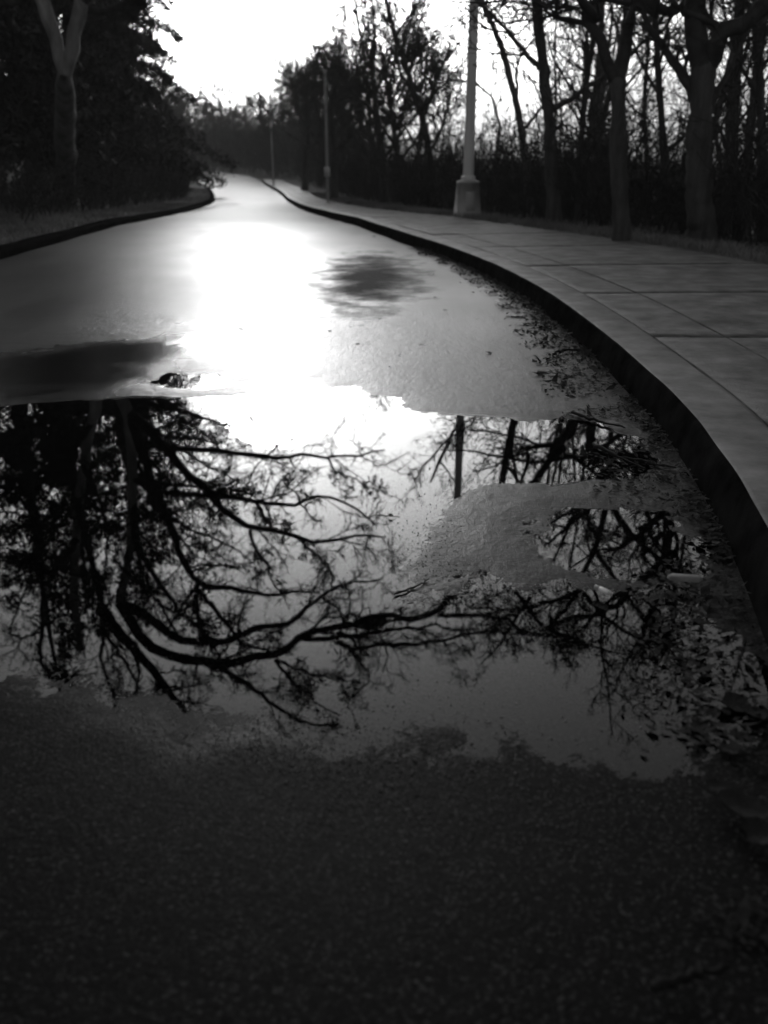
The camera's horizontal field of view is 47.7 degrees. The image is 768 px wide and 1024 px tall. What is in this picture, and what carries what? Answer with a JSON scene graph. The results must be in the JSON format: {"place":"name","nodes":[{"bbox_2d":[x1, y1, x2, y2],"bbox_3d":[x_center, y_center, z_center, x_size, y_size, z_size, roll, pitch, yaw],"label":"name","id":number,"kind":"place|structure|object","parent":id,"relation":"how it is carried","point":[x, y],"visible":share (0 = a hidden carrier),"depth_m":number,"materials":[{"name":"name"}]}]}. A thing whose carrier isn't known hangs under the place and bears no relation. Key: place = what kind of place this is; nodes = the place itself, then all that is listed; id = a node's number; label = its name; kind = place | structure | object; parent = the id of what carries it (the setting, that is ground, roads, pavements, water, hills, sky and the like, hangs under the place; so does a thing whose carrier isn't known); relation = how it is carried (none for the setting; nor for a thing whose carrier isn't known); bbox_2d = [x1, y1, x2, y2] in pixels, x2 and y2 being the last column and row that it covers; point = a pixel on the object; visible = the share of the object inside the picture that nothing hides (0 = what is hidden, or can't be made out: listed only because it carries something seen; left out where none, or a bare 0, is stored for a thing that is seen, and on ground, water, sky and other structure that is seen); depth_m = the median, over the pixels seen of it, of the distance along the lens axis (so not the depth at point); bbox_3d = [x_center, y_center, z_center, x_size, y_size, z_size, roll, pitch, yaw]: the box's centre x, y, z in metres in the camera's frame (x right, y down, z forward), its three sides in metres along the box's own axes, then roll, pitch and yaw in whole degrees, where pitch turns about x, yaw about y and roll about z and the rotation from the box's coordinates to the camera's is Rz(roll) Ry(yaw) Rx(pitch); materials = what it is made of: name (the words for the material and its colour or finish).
{"place":"outdoors","nodes":[
{"label":"outdoors","id":0,"kind":"place"},
{"bbox_2d":[0,172,767,1023],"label":"road","id":1,"kind":"structure","parent":0,"point":[174,470],"depth_m":1.52,"materials":[{"name":"grey asphalt"}]},
{"bbox_2d":[19,448,691,948],"bbox_3d":[0.071,0.080,1.953,1.177,0.004,2.328,7,23,17],"label":"grit","id":2,"kind":"object","parent":1,"relation":"on","point":[369,750],"visible":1,"depth_m":1.25,"materials":[{"name":"gravel"}]},
{"bbox_2d":[394,579,428,594],"bbox_3d":[0.059,0.152,1.766,0.101,0.007,0.009,-20,29,-40],"label":"twig","id":3,"kind":"object","parent":1,"relation":"on","point":[405,590],"visible":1,"depth_m":1.76,"materials":[{"name":"grey wood"}]},
{"bbox_2d":[522,302,536,306],"bbox_3d":[0.904,-1.246,5.222,0.147,0.027,0.036,6,22,14],"label":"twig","id":4,"kind":"object","parent":1,"relation":"on","point":[531,304],"visible":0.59,"depth_m":5.22,"materials":[{"name":"black wood"}]},
{"bbox_2d":[409,245,767,950],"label":"leaf litter","id":5,"kind":"object","parent":1,"relation":"on","point":[745,911],"visible":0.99,"depth_m":1.73,"materials":[{"name":"black plant"}]},
{"bbox_2d":[552,348,591,354],"bbox_3d":[0.842,-0.729,3.934,0.207,0.020,0.095,-5,22,-12],"label":"twig","id":6,"kind":"object","parent":5,"relation":"on","point":[562,350],"visible":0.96,"depth_m":3.96,"materials":[{"name":"black wood"}]},
{"bbox_2d":[667,573,702,582],"bbox_3d":[0.609,0.133,1.759,0.070,0.007,0.023,3,28,20],"label":"wood chip","id":7,"kind":"object","parent":5,"relation":"on","point":[684,577],"visible":1,"depth_m":1.75,"materials":[{"name":"grey wood"}]},
{"bbox_2d":[571,411,625,427],"bbox_3d":[0.707,-0.306,2.898,0.020,0.015,0.238,-14,26,-32],"label":"stick","id":8,"kind":"object","parent":1,"relation":"on","point":[588,418],"visible":1,"depth_m":2.90,"materials":[{"name":"black wood"}]},
{"bbox_2d":[650,963,730,992],"bbox_3d":[0.317,0.480,0.897,0.095,0.014,0.014,-6,23,-14],"label":"twig","id":9,"kind":"object","parent":1,"relation":"on","point":[659,984],"visible":1,"depth_m":0.89,"materials":[{"name":"grey wood"}]},
{"bbox_2d":[714,739,738,754],"bbox_3d":[0.500,0.344,1.274,0.022,0.005,0.044,-9,19,-27],"label":"fallen leaf","id":10,"kind":"object","parent":1,"relation":"on","point":[725,748],"visible":1,"depth_m":1.27,"materials":[{"name":"grey plant"}]},
{"bbox_2d":[697,783,767,819],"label":"fallen leaf","id":11,"kind":"object","parent":1,"relation":"on","point":[740,803],"visible":1,"depth_m":1.14,"materials":[{"name":"grey plant"}]},
{"bbox_2d":[743,820,767,853],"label":"fallen leaf","id":12,"kind":"object","parent":1,"relation":"on","point":[756,832],"visible":1,"depth_m":1.09,"materials":[{"name":"grey plant"}]},
{"label":"puddle water","id":13,"kind":"structure","parent":1,"relation":"on","visible":0},
{"bbox_2d":[594,585,609,594],"bbox_3d":[0.433,0.154,1.725,0.011,0.011,0.034,-17,27,-36],"label":"cigarette butt","id":14,"kind":"object","parent":13,"relation":"on","point":[602,589],"visible":1,"depth_m":1.72,"materials":[{"name":"paper"}]},
{"bbox_2d":[592,443,676,468],"bbox_3d":[0.695,-0.156,2.525,0.094,0.018,0.296,-16,27,-35],"label":"stick","id":15,"kind":"object","parent":13,"relation":"on","point":[612,453],"visible":0.99,"depth_m":2.50,"materials":[{"name":"black wood"}]},
{"bbox_2d":[642,704,653,713],"bbox_3d":[0.414,0.309,1.364,0.007,0.004,0.030,-16,22,-18],"label":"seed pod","id":16,"kind":"object","parent":13,"relation":"on","point":[646,707],"visible":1,"depth_m":1.37,"materials":[{"name":"black plant"}]},
{"bbox_2d":[718,692,751,712],"bbox_3d":[0.551,0.304,1.370,0.077,0.008,0.051,-13,36,-36],"label":"fallen leaf","id":17,"kind":"object","parent":13,"relation":"on","point":[729,699],"visible":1,"depth_m":1.38,"materials":[{"name":"black plant"}]},
{"bbox_2d":[744,705,767,719],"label":"fallen leaf","id":18,"kind":"object","parent":13,"relation":"on","point":[763,714],"visible":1,"depth_m":1.35,"materials":[{"name":"grey plant"}]},
{"bbox_2d":[0,159,767,776],"bbox_3d":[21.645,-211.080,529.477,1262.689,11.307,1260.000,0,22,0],"label":"ground","id":19,"kind":"structure","parent":0,"point":[294,181],"depth_m":14.49,"materials":[{"name":"soil"}]},
{"bbox_2d":[0,0,119,198],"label":"evergreen tree","id":20,"kind":"object","parent":19,"relation":"on","point":[29,98],"visible":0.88,"depth_m":15.25,"materials":[{"name":"black plant"}]},
{"bbox_2d":[1,0,158,194],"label":"evergreen tree","id":21,"kind":"object","parent":19,"relation":"on","point":[95,70],"visible":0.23,"depth_m":18.37,"materials":[{"name":"black plant"}]},
{"bbox_2d":[0,137,197,222],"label":"undergrowth","id":22,"kind":"object","parent":19,"relation":"on","point":[162,184],"visible":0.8,"depth_m":14.80,"materials":[{"name":"black plant"}]},
{"bbox_2d":[0,187,210,244],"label":"grass","id":23,"kind":"structure","parent":19,"relation":"on","point":[143,208],"depth_m":12.52,"materials":[{"name":"black plant"}]},
{"bbox_2d":[0,183,215,258],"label":"kerb","id":24,"kind":"structure","parent":19,"relation":"on","point":[7,250],"depth_m":10.65,"materials":[{"name":"black concrete"}]},
{"bbox_2d":[0,0,216,190],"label":"evergreen tree","id":25,"kind":"object","parent":19,"relation":"on","point":[117,142],"visible":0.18,"depth_m":22.95,"materials":[{"name":"black plant"}]},
{"bbox_2d":[24,0,238,187],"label":"evergreen tree","id":26,"kind":"object","parent":19,"relation":"on","point":[156,135],"visible":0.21,"depth_m":28.53,"materials":[{"name":"black plant"}]},
{"bbox_2d":[108,0,207,187],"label":"evergreen tree","id":27,"kind":"object","parent":19,"relation":"on","point":[170,96],"visible":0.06,"depth_m":35.11,"materials":[{"name":"black plant"}]},
{"bbox_2d":[161,89,190,121],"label":"bare tree","id":28,"kind":"object","parent":19,"relation":"on","point":[175,102],"visible":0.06,"depth_m":75.63,"materials":[{"name":"black plant"}]},
{"bbox_2d":[161,94,196,142],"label":"bare tree","id":29,"kind":"object","parent":19,"relation":"on","point":[177,109],"visible":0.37,"depth_m":68.18,"materials":[{"name":"black plant"}]},
{"bbox_2d":[166,87,197,139],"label":"bare tree","id":30,"kind":"object","parent":19,"relation":"on","point":[180,103],"visible":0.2,"depth_m":72.42,"materials":[{"name":"black plant"}]},
{"bbox_2d":[35,0,338,205],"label":"forked tree","id":31,"kind":"object","parent":19,"relation":"on","point":[65,61],"visible":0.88,"depth_m":12.06,"materials":[{"name":"grey plant"}]},
{"bbox_2d":[170,80,203,133],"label":"bare tree","id":32,"kind":"object","parent":19,"relation":"on","point":[185,100],"visible":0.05,"depth_m":80.92,"materials":[{"name":"black plant"}]},
{"bbox_2d":[175,87,204,138],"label":"bare tree","id":33,"kind":"object","parent":19,"relation":"on","point":[193,105],"visible":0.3,"depth_m":76.84,"materials":[{"name":"black plant"}]},
{"bbox_2d":[183,78,214,159],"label":"bare tree","id":34,"kind":"object","parent":19,"relation":"on","point":[201,86],"visible":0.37,"depth_m":83.40,"materials":[{"name":"black plant"}]},
{"bbox_2d":[196,93,224,130],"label":"bare tree","id":35,"kind":"object","parent":19,"relation":"on","point":[205,105],"visible":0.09,"depth_m":92.66,"materials":[{"name":"black plant"}]},
{"bbox_2d":[196,95,233,154],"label":"bare tree","id":36,"kind":"object","parent":19,"relation":"on","point":[211,101],"visible":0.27,"depth_m":79.08,"materials":[{"name":"black plant"}]},
{"bbox_2d":[201,66,242,153],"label":"bare tree","id":37,"kind":"object","parent":19,"relation":"on","point":[213,81],"visible":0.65,"depth_m":71.18,"materials":[{"name":"black plant"}]},
{"bbox_2d":[219,96,239,135],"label":"bare tree","id":38,"kind":"object","parent":19,"relation":"on","point":[227,109],"visible":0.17,"depth_m":90.44,"materials":[{"name":"black plant"}]},
{"bbox_2d":[217,99,247,165],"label":"bare tree","id":39,"kind":"object","parent":19,"relation":"on","point":[229,110],"visible":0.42,"depth_m":70.02,"materials":[{"name":"black plant"}]},
{"bbox_2d":[227,96,252,132],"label":"bare tree","id":40,"kind":"object","parent":19,"relation":"on","point":[242,111],"visible":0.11,"depth_m":92.13,"materials":[{"name":"black plant"}]},
{"bbox_2d":[234,105,255,142],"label":"bare tree","id":41,"kind":"object","parent":19,"relation":"on","point":[240,120],"visible":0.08,"depth_m":86.39,"materials":[{"name":"black plant"}]},
{"bbox_2d":[242,87,278,164],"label":"bare tree","id":42,"kind":"object","parent":19,"relation":"on","point":[253,109],"visible":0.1,"depth_m":73.24,"materials":[{"name":"black plant"}]},
{"bbox_2d":[240,83,282,166],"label":"bare tree","id":43,"kind":"object","parent":19,"relation":"on","point":[259,98],"visible":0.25,"depth_m":67.07,"materials":[{"name":"black plant"}]},
{"bbox_2d":[176,67,389,179],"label":"woodland","id":44,"kind":"object","parent":19,"relation":"on","point":[249,153],"visible":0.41,"depth_m":53.69,"materials":[{"name":"black plant"}]},
{"bbox_2d":[223,29,347,190],"bbox_3d":[-3.416,-15.155,33.009,5.125,5.772,4.352,6,22,14],"label":"bare tree","id":45,"kind":"object","parent":19,"relation":"on","point":[305,184],"visible":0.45,"depth_m":32.74,"materials":[{"name":"black plant"}]},
{"bbox_2d":[272,85,315,150],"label":"bare tree","id":46,"kind":"object","parent":19,"relation":"on","point":[285,110],"visible":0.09,"depth_m":69.38,"materials":[{"name":"black plant"}]},
{"bbox_2d":[270,48,356,186],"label":"bare tree","id":47,"kind":"object","parent":19,"relation":"on","point":[289,60],"visible":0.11,"depth_m":36.54,"materials":[{"name":"black plant"}]},
{"bbox_2d":[269,4,414,198],"bbox_3d":[-1.104,-10.960,23.523,4.072,5.055,3.373,12,25,27],"label":"bare tree","id":48,"kind":"object","parent":19,"relation":"on","point":[334,156],"visible":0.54,"depth_m":23.50,"materials":[{"name":"black plant"}]},
{"bbox_2d":[277,37,409,193],"bbox_3d":[-1.335,-13.682,30.459,4.921,5.007,3.634,0,22,0],"label":"bare tree","id":49,"kind":"object","parent":19,"relation":"on","point":[321,134],"visible":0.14,"depth_m":30.36,"materials":[{"name":"black plant"}]},
{"bbox_2d":[336,0,381,198],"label":"slim bare tree","id":50,"kind":"object","parent":19,"relation":"on","point":[355,14],"visible":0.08,"depth_m":26.76,"materials":[{"name":"black plant"}]},
{"bbox_2d":[301,15,417,198],"bbox_3d":[-0.480,-11.728,25.434,3.965,5.147,3.844,0,22,0],"label":"bare tree","id":51,"kind":"object","parent":19,"relation":"on","point":[363,143],"visible":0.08,"depth_m":25.49,"materials":[{"name":"black plant"}]},
{"bbox_2d":[322,0,465,202],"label":"bare tree","id":52,"kind":"object","parent":19,"relation":"on","point":[356,78],"visible":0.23,"depth_m":21.55,"materials":[{"name":"black plant"}]},
{"bbox_2d":[309,0,485,202],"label":"bare tree","id":53,"kind":"object","parent":19,"relation":"on","point":[373,51],"visible":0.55,"depth_m":19.63,"materials":[{"name":"black plant"}]},
{"bbox_2d":[378,0,432,172],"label":"slim bare tree","id":54,"kind":"object","parent":19,"relation":"on","point":[406,91],"visible":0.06,"depth_m":26.22,"materials":[{"name":"black plant"}]},
{"bbox_2d":[352,14,481,204],"bbox_3d":[0.688,-8.738,19.109,2.842,4.094,2.282,0,22,0],"label":"bare tree","id":55,"kind":"object","parent":19,"relation":"on","point":[436,61],"visible":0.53,"depth_m":18.83,"materials":[{"name":"black plant"}]},
{"bbox_2d":[353,0,498,207],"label":"bare tree","id":56,"kind":"object","parent":19,"relation":"on","point":[416,7],"visible":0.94,"depth_m":17.61,"materials":[{"name":"black plant"}]},
{"bbox_2d":[446,45,527,211],"bbox_3d":[1.877,-6.770,15.656,1.596,2.931,1.005,0,22,0],"label":"bare tree","id":57,"kind":"object","parent":19,"relation":"on","point":[494,103],"visible":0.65,"depth_m":15.41,"materials":[{"name":"grey plant"}]},
{"bbox_2d":[261,0,767,245],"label":"undergrowth","id":58,"kind":"object","parent":19,"relation":"on","point":[446,175],"visible":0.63,"depth_m":11.08,"materials":[{"name":"black plant"}]},
{"bbox_2d":[262,179,767,645],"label":"kerb","id":59,"kind":"structure","parent":19,"relation":"on","point":[716,433],"depth_m":2.83,"materials":[{"name":"concrete"}]},
{"bbox_2d":[442,0,597,217],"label":"bare tree","id":60,"kind":"object","parent":19,"relation":"on","point":[513,91],"visible":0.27,"depth_m":12.67,"materials":[{"name":"grey plant"}]},
{"bbox_2d":[310,191,767,263],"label":"grass","id":61,"kind":"structure","parent":19,"relation":"on","point":[731,250],"depth_m":9.47,"materials":[{"name":"black plant"}]},
{"bbox_2d":[513,2,591,160],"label":"slim bare tree","id":62,"kind":"object","parent":19,"relation":"on","point":[554,80],"visible":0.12,"depth_m":27.84,"materials":[{"name":"black plant"}]},
{"bbox_2d":[435,0,684,240],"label":"bare tree","id":63,"kind":"object","parent":19,"relation":"on","point":[590,19],"visible":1,"depth_m":8.11,"materials":[{"name":"black plant"}]},
{"bbox_2d":[553,11,609,142],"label":"slim bare tree","id":64,"kind":"object","parent":19,"relation":"on","point":[579,73],"visible":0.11,"depth_m":19.22,"materials":[{"name":"black plant"}]},
{"bbox_2d":[444,0,731,224],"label":"bare tree","id":65,"kind":"object","parent":19,"relation":"on","point":[553,203],"visible":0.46,"depth_m":10.39,"materials":[{"name":"black plant"}]},
{"bbox_2d":[533,5,652,137],"bbox_3d":[5.635,-11.520,23.871,3.232,7.571,3.159,8,23,3],"label":"slim bare tree","id":66,"kind":"object","parent":19,"relation":"on","point":[593,70],"visible":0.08,"depth_m":23.75,"materials":[{"name":"black plant"}]},
{"bbox_2d":[540,0,649,219],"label":"slim bare tree","id":67,"kind":"object","parent":19,"relation":"on","point":[584,77],"visible":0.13,"depth_m":16.71,"materials":[{"name":"black plant"}]},
{"bbox_2d":[503,0,689,223],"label":"bare tree","id":68,"kind":"object","parent":19,"relation":"on","point":[590,51],"visible":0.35,"depth_m":10.80,"materials":[{"name":"black plant"}]},
{"bbox_2d":[556,19,638,137],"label":"slim bare tree","id":69,"kind":"object","parent":19,"relation":"on","point":[590,89],"visible":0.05,"depth_m":26.30,"materials":[{"name":"black plant"}]},
{"bbox_2d":[557,9,641,143],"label":"slim bare tree","id":70,"kind":"object","parent":19,"relation":"on","point":[601,86],"visible":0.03,"depth_m":29.09,"materials":[{"name":"black plant"}]},
{"bbox_2d":[523,3,679,174],"bbox_3d":[3.659,-8.395,14.669,2.652,7.146,1.872,4,22,9],"label":"slim bare tree","id":71,"kind":"object","parent":19,"relation":"on","point":[597,76],"visible":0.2,"depth_m":14.95,"materials":[{"name":"black plant"}]},
{"bbox_2d":[575,25,654,166],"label":"slim bare tree","id":72,"kind":"object","parent":19,"relation":"on","point":[610,105],"visible":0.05,"depth_m":25.80,"materials":[{"name":"black plant"}]},
{"bbox_2d":[547,1,686,219],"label":"bare tree","id":73,"kind":"object","parent":19,"relation":"on","point":[603,83],"visible":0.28,"depth_m":14.13,"materials":[{"name":"black plant"}]},
{"bbox_2d":[559,1,675,190],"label":"slim bare tree","id":74,"kind":"object","parent":19,"relation":"on","point":[593,92],"visible":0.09,"depth_m":15.70,"materials":[{"name":"black plant"}]},
{"bbox_2d":[519,0,734,220],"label":"slim bare tree","id":75,"kind":"object","parent":19,"relation":"on","point":[608,97],"visible":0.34,"depth_m":11.36,"materials":[{"name":"black plant"}]},
{"bbox_2d":[603,36,676,176],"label":"slim bare tree","id":76,"kind":"object","parent":19,"relation":"on","point":[647,100],"visible":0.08,"depth_m":27.70,"materials":[{"name":"black plant"}]},
{"bbox_2d":[554,1,750,208],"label":"bare tree","id":77,"kind":"object","parent":19,"relation":"on","point":[645,90],"visible":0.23,"depth_m":12.54,"materials":[{"name":"black plant"}]},
{"bbox_2d":[558,0,767,230],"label":"bare tree","id":78,"kind":"object","parent":19,"relation":"on","point":[657,87],"visible":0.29,"depth_m":9.46,"materials":[{"name":"black plant"}]},
{"bbox_2d":[672,42,689,151],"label":"slim bare tree","id":79,"kind":"object","parent":19,"relation":"on","point":[683,90],"visible":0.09,"depth_m":28.17,"materials":[{"name":"black plant"}]},
{"bbox_2d":[605,0,767,244],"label":"bare tree","id":80,"kind":"object","parent":19,"relation":"on","point":[703,91],"visible":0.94,"depth_m":7.69,"materials":[{"name":"black plant"}]},
{"bbox_2d":[663,0,750,162],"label":"slim bare tree","id":81,"kind":"object","parent":19,"relation":"on","point":[676,99],"visible":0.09,"depth_m":21.58,"materials":[{"name":"black plant"}]},
{"bbox_2d":[654,3,767,233],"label":"slim bare tree","id":82,"kind":"object","parent":19,"relation":"on","point":[729,46],"visible":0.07,"depth_m":14.39,"materials":[{"name":"black plant"}]},
{"bbox_2d":[657,0,767,242],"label":"bare tree","id":83,"kind":"object","parent":19,"relation":"on","point":[760,118],"visible":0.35,"depth_m":8.54,"materials":[{"name":"black plant"}]},
{"bbox_2d":[675,0,767,230],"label":"slim bare tree","id":84,"kind":"object","parent":19,"relation":"on","point":[708,35],"visible":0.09,"depth_m":17.08,"materials":[{"name":"black plant"}]},
{"bbox_2d":[676,3,767,226],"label":"slim bare tree","id":85,"kind":"object","parent":19,"relation":"on","point":[731,52],"visible":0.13,"depth_m":12.52,"materials":[{"name":"black plant"}]},
{"bbox_2d":[714,49,748,168],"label":"slim bare tree","id":86,"kind":"object","parent":19,"relation":"on","point":[739,107],"depth_m":23.96,"materials":[{"name":"black plant"}]},
{"bbox_2d":[706,0,767,240],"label":"bare tree","id":87,"kind":"object","parent":19,"relation":"on","point":[740,8],"visible":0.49,"depth_m":8.73,"materials":[{"name":"black plant"}]},
{"bbox_2d":[716,11,767,133],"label":"slim bare tree","id":88,"kind":"object","parent":19,"relation":"on","point":[741,83],"visible":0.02,"depth_m":19.58,"materials":[{"name":"black plant"}]},
{"bbox_2d":[718,47,767,131],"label":"slim bare tree","id":89,"kind":"object","parent":19,"relation":"on","point":[741,95],"visible":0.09,"depth_m":14.10,"materials":[{"name":"black plant"}]},
{"bbox_2d":[730,16,767,234],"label":"slim bare tree","id":90,"kind":"object","parent":19,"relation":"on","point":[750,98],"visible":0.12,"depth_m":11.66,"materials":[{"name":"black plant"}]},
{"bbox_2d":[6,0,767,158],"label":"sky","id":91,"kind":"structure","parent":0,"point":[223,34],"materials":[{"name":"white"}]},
{"bbox_2d":[266,179,767,425],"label":"sidewalk","id":92,"kind":"structure","parent":0,"point":[705,313],"depth_m":5.45,"materials":[{"name":"concrete"}]},
{"bbox_2d":[268,88,274,184],"bbox_3d":[-4.878,-16.209,37.675,0.232,3.915,0.232,-5,22,-11],"label":"metal pole","id":93,"kind":"object","parent":92,"relation":"on","point":[271,145],"visible":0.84,"depth_m":37.83,"materials":[{"name":"metal"}]},
{"bbox_2d":[323,70,332,202],"bbox_3d":[-1.394,-9.072,21.126,0.232,3.015,0.264,-5,22,-11],"label":"metal pole","id":94,"kind":"object","parent":92,"relation":"on","point":[327,171],"visible":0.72,"depth_m":21.19,"materials":[{"name":"metal"}]},
{"bbox_2d":[454,0,480,216],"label":"lamp post","id":95,"kind":"object","parent":92,"relation":"on","point":[467,198],"visible":0.78,"depth_m":12.02,"materials":[{"name":"metal"}]}
]}

